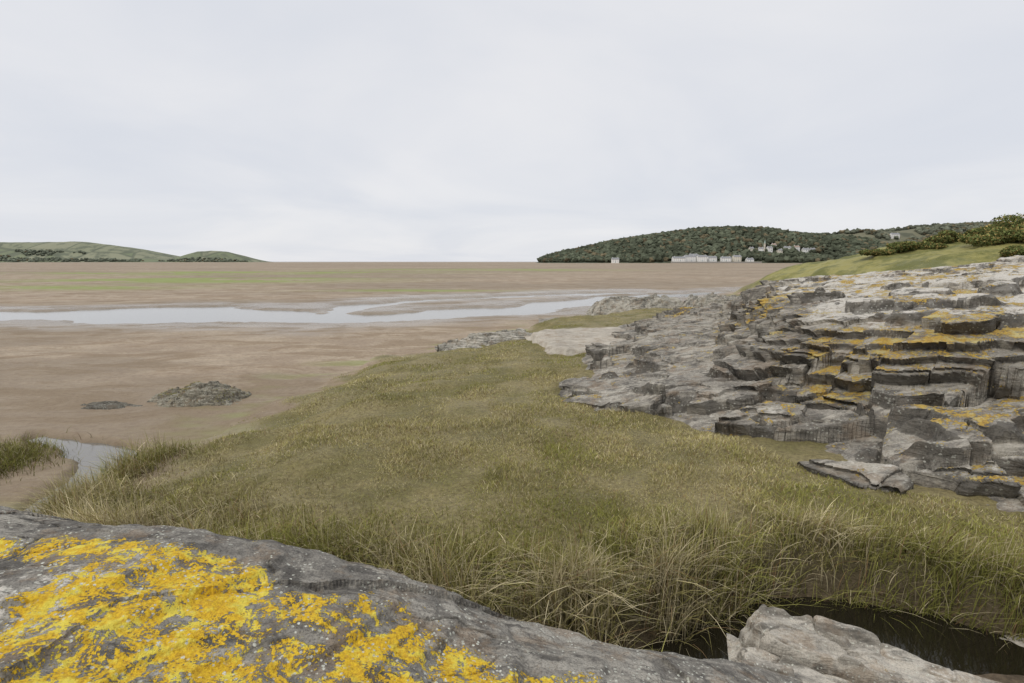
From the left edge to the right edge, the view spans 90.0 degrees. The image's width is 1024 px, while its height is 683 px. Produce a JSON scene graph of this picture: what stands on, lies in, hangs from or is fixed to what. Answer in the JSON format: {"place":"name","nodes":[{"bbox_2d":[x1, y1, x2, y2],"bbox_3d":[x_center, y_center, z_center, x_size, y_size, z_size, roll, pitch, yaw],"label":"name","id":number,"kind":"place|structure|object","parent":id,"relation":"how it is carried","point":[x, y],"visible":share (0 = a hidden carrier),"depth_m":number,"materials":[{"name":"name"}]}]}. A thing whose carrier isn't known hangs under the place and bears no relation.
{"place":"outdoors","nodes":[
{"label":"outdoors","id":0,"kind":"place"},
{"bbox_2d":[23,436,136,513],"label":"creek water","id":1,"kind":"structure","parent":0,"point":[87,454],"depth_m":11.88,"materials":[{"name":"grey liquid"}]},
{"bbox_2d":[0,241,179,261],"bbox_3d":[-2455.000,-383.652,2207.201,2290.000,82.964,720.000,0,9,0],"label":"green hill","id":2,"kind":"structure","parent":0,"point":[94,250],"depth_m":1979.88,"materials":[{"name":"green plant"}]},
{"bbox_2d":[0,249,164,261],"bbox_3d":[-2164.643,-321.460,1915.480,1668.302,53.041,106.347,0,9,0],"label":"hill woodland","id":3,"kind":"object","parent":2,"relation":"on","point":[33,252],"visible":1,"depth_m":1894.36,"materials":[{"name":"green plant"}]},
{"bbox_2d":[165,251,268,261],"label":"island hill","id":4,"kind":"structure","parent":0,"point":[214,254],"depth_m":1956.66,"materials":[{"name":"green plant"}]},
{"bbox_2d":[167,257,247,261],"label":"island woodland","id":5,"kind":"object","parent":4,"relation":"on","point":[219,259],"visible":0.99,"depth_m":1922.88,"materials":[{"name":"green plant"}]},
{"bbox_2d":[0,261,723,323],"bbox_3d":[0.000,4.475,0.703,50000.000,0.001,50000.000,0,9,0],"label":"river water","id":6,"kind":"structure","parent":0,"point":[338,314],"depth_m":44.76,"materials":[{"name":"grey liquid"}]},
{"bbox_2d":[0,241,1023,682],"bbox_3d":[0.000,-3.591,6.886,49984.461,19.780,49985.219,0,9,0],"label":"ground","id":7,"kind":"structure","parent":0,"point":[54,375],"depth_m":14.76,"materials":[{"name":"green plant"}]},
{"bbox_2d":[0,424,105,482],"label":"creek grass","id":8,"kind":"structure","parent":7,"relation":"on","point":[9,453],"depth_m":11.26,"materials":[{"name":"green plant"}]},
{"bbox_2d":[80,401,142,409],"bbox_3d":[-12.300,2.056,15.406,2.300,0.474,1.035,-1,9,-6],"label":"seaweed patch","id":9,"kind":"object","parent":7,"relation":"on","point":[107,405],"visible":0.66,"depth_m":15.32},
{"bbox_2d":[147,381,250,406],"bbox_3d":[-9.800,1.842,16.182,3.335,1.183,2.300,-1,9,-8],"label":"weedy rock","id":10,"kind":"object","parent":7,"relation":"on","point":[203,394],"visible":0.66,"depth_m":15.66,"materials":[{"name":"grey stone"}]},
{"bbox_2d":[164,381,233,401],"bbox_3d":[-9.930,1.493,16.139,2.574,0.499,1.612,0,9,0],"label":"seaweed","id":11,"kind":"object","parent":10,"relation":"on","point":[190,388],"visible":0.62,"depth_m":15.84,"materials":[{"name":"plant"}]},
{"bbox_2d":[0,506,802,682],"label":"lichen covered rock","id":12,"kind":"object","parent":7,"relation":"on","point":[81,602],"visible":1,"depth_m":2.43,"materials":[{"name":"grey stone"}]},
{"bbox_2d":[435,328,531,351],"bbox_3d":[-0.200,-0.014,24.292,6.670,1.083,2.070,-3,9,-16],"label":"shore rock","id":13,"kind":"object","parent":7,"relation":"on","point":[475,340],"visible":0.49,"depth_m":23.61,"materials":[{"name":"grey stone"}]},
{"bbox_2d":[11,430,1023,657],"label":"sedge grass","id":14,"kind":"structure","parent":7,"relation":"on","point":[79,503],"depth_m":5.99,"materials":[{"name":"green plant"}]},
{"bbox_2d":[105,252,1023,630],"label":"marsh turf","id":15,"kind":"structure","parent":7,"relation":"on","point":[547,446],"depth_m":8.75,"materials":[{"name":"green plant"}]},
{"bbox_2d":[524,327,625,355],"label":"flat pale slab","id":16,"kind":"structure","parent":15,"relation":"on","point":[570,341],"depth_m":21.75,"materials":[{"name":"grey stone"}]},
{"bbox_2d":[611,258,618,262],"bbox_3d":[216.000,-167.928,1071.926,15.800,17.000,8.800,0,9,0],"label":"white cottage","id":17,"kind":"structure","parent":7,"relation":"on","point":[614,260],"depth_m":1068.04,"materials":[{"name":"paint"}]},
{"bbox_2d":[586,293,683,315],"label":"shore rock","id":18,"kind":"object","parent":7,"relation":"on","point":[606,306],"visible":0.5,"depth_m":40.52,"materials":[{"name":"grey stone"}]},
{"bbox_2d":[671,258,685,261],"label":"walls","id":19,"kind":"structure","parent":7,"relation":"on","point":[677,259],"depth_m":1077.11,"materials":[{"name":"white paint"}]},
{"bbox_2d":[671,292,741,308],"bbox_3d":[15.500,-2.321,40.126,9.200,2.889,4.600,-3,9,-17],"label":"shore rock","id":20,"kind":"object","parent":7,"relation":"on","point":[691,300],"visible":0.18,"depth_m":39.41,"materials":[{"name":"grey stone"}]},
{"bbox_2d":[671,262,761,262],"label":"quay wall","id":21,"kind":"structure","parent":7,"relation":"on","point":[716,262],"depth_m":1075.28,"materials":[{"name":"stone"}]},
{"bbox_2d":[720,258,730,261],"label":"walls","id":22,"kind":"structure","parent":7,"relation":"on","point":[725,259],"depth_m":1083.07,"materials":[{"name":"white paint"}]},
{"bbox_2d":[732,257,741,261],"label":"walls","id":23,"kind":"structure","parent":7,"relation":"on","point":[734,259],"depth_m":1084.84,"materials":[{"name":"beige paint"}]},
{"bbox_2d":[539,255,1023,646],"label":"rock outcrop","id":24,"kind":"object","parent":7,"relation":"on","point":[902,381],"visible":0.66,"depth_m":11.17,"materials":[{"name":"grey stone"}]},
{"bbox_2d":[731,647,851,682],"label":"slab rock","id":25,"kind":"object","parent":7,"relation":"on","point":[785,665],"visible":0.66,"depth_m":4.03,"materials":[{"name":"grey stone"}]},
{"bbox_2d":[727,604,1000,682],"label":"slab rock","id":26,"kind":"object","parent":7,"relation":"on","point":[831,647],"visible":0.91,"depth_m":4.28,"materials":[{"name":"grey stone"}]},
{"bbox_2d":[858,248,896,255],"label":"gorse bush","id":27,"kind":"object","parent":7,"relation":"on","point":[872,252],"visible":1,"depth_m":41.94,"materials":[{"name":"green plant"}]},
{"bbox_2d":[886,241,948,251],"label":"gorse bush","id":28,"kind":"object","parent":7,"relation":"on","point":[901,246],"visible":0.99,"depth_m":41.68,"materials":[{"name":"green plant"}]},
{"bbox_2d":[923,229,960,243],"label":"gorse bush","id":29,"kind":"object","parent":7,"relation":"on","point":[946,236],"visible":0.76,"depth_m":42.03,"materials":[{"name":"green plant"}]},
{"bbox_2d":[955,225,1012,241],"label":"gorse bush","id":30,"kind":"object","parent":7,"relation":"on","point":[987,229],"visible":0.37,"depth_m":40.79,"materials":[{"name":"green plant"}]},
{"bbox_2d":[957,227,1023,246],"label":"gorse bush","id":31,"kind":"object","parent":7,"relation":"on","point":[1007,236],"visible":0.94,"depth_m":36.92,"materials":[{"name":"green plant"}]},
{"bbox_2d":[982,213,1023,228],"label":"gorse bush","id":32,"kind":"object","parent":7,"relation":"on","point":[1016,221],"visible":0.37,"depth_m":41.15,"materials":[{"name":"green plant"}]},
{"bbox_2d":[998,245,1023,256],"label":"gorse bush","id":33,"kind":"object","parent":7,"relation":"on","point":[1011,250],"visible":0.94,"depth_m":33.17,"materials":[{"name":"green plant"}]},
{"bbox_2d":[0,0,1023,260],"label":"sky","id":34,"kind":"structure","parent":0,"point":[265,130],"materials":[{"name":"white"}]},
{"bbox_2d":[536,235,814,262],"bbox_3d":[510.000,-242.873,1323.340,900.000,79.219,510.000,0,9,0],"label":"wooded headland","id":35,"kind":"structure","parent":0,"point":[762,261],"depth_m":1093.84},
{"bbox_2d":[685,257,695,261],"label":"walls","id":36,"kind":"structure","parent":35,"relation":"on","point":[688,259],"depth_m":1084.69,"materials":[{"name":"white paint"}]},
{"bbox_2d":[696,257,706,261],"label":"walls","id":37,"kind":"structure","parent":35,"relation":"on","point":[698,259],"depth_m":1079.74,"materials":[{"name":"white paint"}]},
{"bbox_2d":[707,258,716,261],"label":"walls","id":38,"kind":"structure","parent":35,"relation":"on","point":[711,259],"depth_m":1086.98,"materials":[{"name":"white paint"}]},
{"bbox_2d":[537,225,889,262],"bbox_3d":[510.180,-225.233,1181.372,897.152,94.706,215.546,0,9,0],"label":"headland woodland","id":39,"kind":"object","parent":35,"relation":"on","point":[723,241],"visible":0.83,"depth_m":1143.59,"materials":[{"name":"green plant"}]},
{"bbox_2d":[640,597,1023,675],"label":"pool water","id":40,"kind":"structure","parent":0,"point":[963,648],"depth_m":5.55,"materials":[{"name":"black liquid"}]},
{"bbox_2d":[835,229,925,242],"bbox_3d":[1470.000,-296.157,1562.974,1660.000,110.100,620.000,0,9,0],"label":"wooded ridge","id":41,"kind":"structure","parent":0,"point":[905,235],"depth_m":1414.03,"materials":[{"name":"green plant"}]},
{"bbox_2d":[890,234,899,238],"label":"walls","id":42,"kind":"structure","parent":41,"relation":"on","point":[893,235],"depth_m":1387.65,"materials":[{"name":"white paint"}]},
{"bbox_2d":[818,221,991,241],"bbox_3d":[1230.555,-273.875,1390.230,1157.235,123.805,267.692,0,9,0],"label":"ridge woodland","id":43,"kind":"object","parent":41,"relation":"on","point":[932,229],"visible":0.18,"depth_m":1420.59,"materials":[{"name":"green plant"}]}
]}

